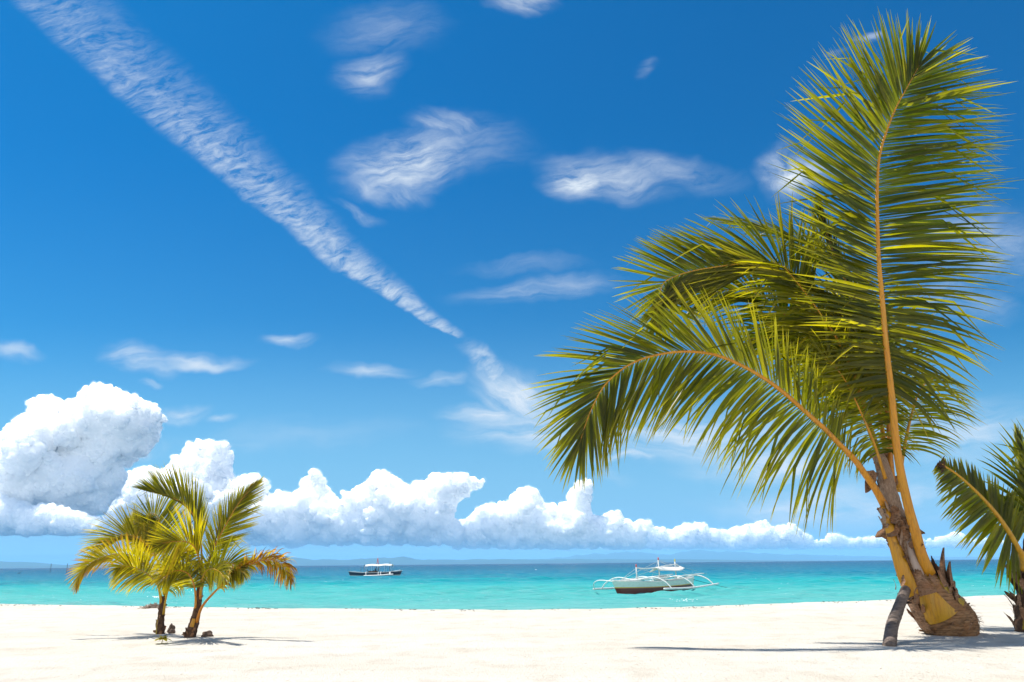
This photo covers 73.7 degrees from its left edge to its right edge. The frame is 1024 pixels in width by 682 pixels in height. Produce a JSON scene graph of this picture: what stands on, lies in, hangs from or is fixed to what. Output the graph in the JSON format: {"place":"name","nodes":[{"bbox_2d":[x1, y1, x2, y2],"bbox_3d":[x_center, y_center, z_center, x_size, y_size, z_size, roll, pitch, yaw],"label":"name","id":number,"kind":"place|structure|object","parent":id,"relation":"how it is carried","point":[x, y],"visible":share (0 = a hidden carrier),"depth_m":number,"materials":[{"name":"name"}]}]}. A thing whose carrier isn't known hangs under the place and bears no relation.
{"place":"outdoors","nodes":[
{"label":"outdoors","id":0,"kind":"place"},
{"bbox_2d":[0,561,106,567],"bbox_3d":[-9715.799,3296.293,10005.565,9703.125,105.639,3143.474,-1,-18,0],"label":"hills","id":1,"kind":"structure","parent":0,"point":[3,564],"depth_m":9530.19,"materials":[{"name":"blue"}]},
{"bbox_2d":[0,493,112,537],"bbox_3d":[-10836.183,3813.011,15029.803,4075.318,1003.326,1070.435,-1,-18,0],"label":"cloud","id":2,"kind":"structure","parent":0,"point":[26,519],"depth_m":14789.55,"materials":[{"name":"white"}]},
{"bbox_2d":[0,382,167,515],"bbox_3d":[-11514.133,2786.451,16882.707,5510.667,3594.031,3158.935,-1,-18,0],"label":"cloud","id":3,"kind":"structure","parent":0,"point":[83,448],"depth_m":16322.52,"materials":[{"name":"white"}]},
{"bbox_2d":[100,438,484,548],"bbox_3d":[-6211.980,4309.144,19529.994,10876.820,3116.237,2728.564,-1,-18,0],"label":"cloud","id":4,"kind":"structure","parent":0,"point":[378,507],"depth_m":18966.96,"materials":[{"name":"white"}]},
{"bbox_2d":[1,600,886,610],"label":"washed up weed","id":5,"kind":"object","parent":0,"point":[415,609],"visible":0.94,"depth_m":12.61,"materials":[{"name":"brown plant"}]},
{"bbox_2d":[214,556,785,565],"bbox_3d":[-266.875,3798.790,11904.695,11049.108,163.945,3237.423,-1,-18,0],"label":"hills","id":6,"kind":"structure","parent":0,"point":[402,560],"depth_m":11047.63,"materials":[{"name":"blue"}]},
{"bbox_2d":[0,559,1016,609],"bbox_3d":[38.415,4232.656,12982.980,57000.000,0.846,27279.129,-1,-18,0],"label":"sea water","id":7,"kind":"structure","parent":0,"point":[525,586],"depth_m":51.78,"materials":[{"name":"teal liquid"}]},
{"bbox_2d":[348,559,402,575],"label":"outrigger boat","id":8,"kind":"object","parent":7,"relation":"on","point":[376,573],"visible":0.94,"depth_m":112.89,"materials":[{"name":"grey paint"}]},
{"bbox_2d":[593,557,727,593],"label":"outrigger boat","id":9,"kind":"object","parent":7,"relation":"on","point":[636,585],"visible":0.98,"depth_m":41.59,"materials":[{"name":"white paint"}]},
{"bbox_2d":[0,595,1023,681],"bbox_3d":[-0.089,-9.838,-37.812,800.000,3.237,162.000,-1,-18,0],"label":"sand beach","id":10,"kind":"structure","parent":0,"point":[454,645],"depth_m":6.80,"materials":[{"name":"white sand"}]},
{"bbox_2d":[65,485,203,633],"bbox_3d":[-4.566,2.664,8.469,2.047,1.877,0.913,-2,-18,4],"label":"palm tree","id":11,"kind":"object","parent":10,"relation":"on","point":[137,525],"visible":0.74,"depth_m":8.38,"materials":[{"name":"green plant"}]},
{"bbox_2d":[138,602,166,608],"bbox_3d":[-6.939,5.132,13.209,0.542,0.150,0.485,3,-18,-11],"label":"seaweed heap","id":12,"kind":"object","parent":10,"relation":"on","point":[154,605],"visible":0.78,"depth_m":13.18,"materials":[{"name":"brown plant"}]},
{"bbox_2d":[154,635,171,643],"bbox_3d":[-3.721,3.194,7.290,0.180,0.090,0.170,10,-21,-30],"label":"seedling","id":13,"kind":"object","parent":10,"relation":"on","point":[164,637],"visible":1,"depth_m":7.28,"materials":[{"name":"green plant"}]},
{"bbox_2d":[167,623,175,632],"bbox_3d":[-4.238,3.586,8.491,0.080,0.147,0.093,-1,-18,0],"label":"rock","id":14,"kind":"object","parent":10,"relation":"on","point":[171,626],"visible":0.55,"depth_m":8.48,"materials":[{"name":"grey stone"}]},
{"bbox_2d":[168,629,175,633],"bbox_3d":[-4.159,3.566,8.360,0.078,0.077,0.075,-16,-23,39],"label":"rock","id":15,"kind":"object","parent":10,"relation":"on","point":[172,631],"visible":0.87,"depth_m":8.34,"materials":[{"name":"grey stone"}]},
{"bbox_2d":[201,630,213,636],"bbox_3d":[-3.550,3.426,7.965,0.155,0.094,0.089,-1,-18,0],"label":"rock","id":16,"kind":"object","parent":10,"relation":"on","point":[208,633],"visible":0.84,"depth_m":7.94,"materials":[{"name":"grey stone"}]},
{"bbox_2d":[133,463,297,637],"bbox_3d":[-3.540,2.361,7.894,2.263,2.054,1.057,-1,-18,0],"label":"palm tree","id":17,"kind":"object","parent":10,"relation":"on","point":[209,573],"visible":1,"depth_m":7.93,"materials":[{"name":"green plant"}]},
{"bbox_2d":[521,6,1021,636],"bbox_3d":[3.541,-0.672,9.154,6.916,8.916,3.072,-1,-18,0],"label":"palm tree","id":18,"kind":"object","parent":10,"relation":"on","point":[849,356],"visible":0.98,"depth_m":8.22,"materials":[{"name":"green plant"}]},
{"bbox_2d":[882,575,921,646],"bbox_3d":[4.004,2.795,7.042,0.278,0.712,1.251,-18,-25,42],"label":"prop log","id":19,"kind":"object","parent":10,"relation":"on","point":[893,621],"visible":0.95,"depth_m":6.99,"materials":[{"name":"wood"}]},
{"bbox_2d":[932,420,1023,631],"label":"palm tree","id":20,"kind":"object","parent":10,"relation":"on","point":[976,499],"visible":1,"depth_m":7.87,"materials":[{"name":"green plant"}]},
{"bbox_2d":[0,0,1023,565],"label":"sky","id":21,"kind":"structure","parent":0,"point":[343,240],"materials":[{"name":"blue"}]},
{"bbox_2d":[452,478,647,550],"bbox_3d":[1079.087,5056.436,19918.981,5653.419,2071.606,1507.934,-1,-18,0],"label":"cloud","id":22,"kind":"structure","parent":0,"point":[526,518],"depth_m":19379.48,"materials":[{"name":"white"}]},
{"bbox_2d":[550,550,998,560],"bbox_3d":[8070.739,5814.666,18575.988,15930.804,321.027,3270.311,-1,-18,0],"label":"hills","id":23,"kind":"structure","parent":0,"point":[711,555],"depth_m":17824.96,"materials":[{"name":"blue"}]},
{"bbox_2d":[602,518,1019,550],"bbox_3d":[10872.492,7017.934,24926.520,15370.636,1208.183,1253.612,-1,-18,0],"label":"cloud","id":24,"kind":"structure","parent":0,"point":[764,534],"depth_m":24730.81,"materials":[{"name":"white"}]}
]}

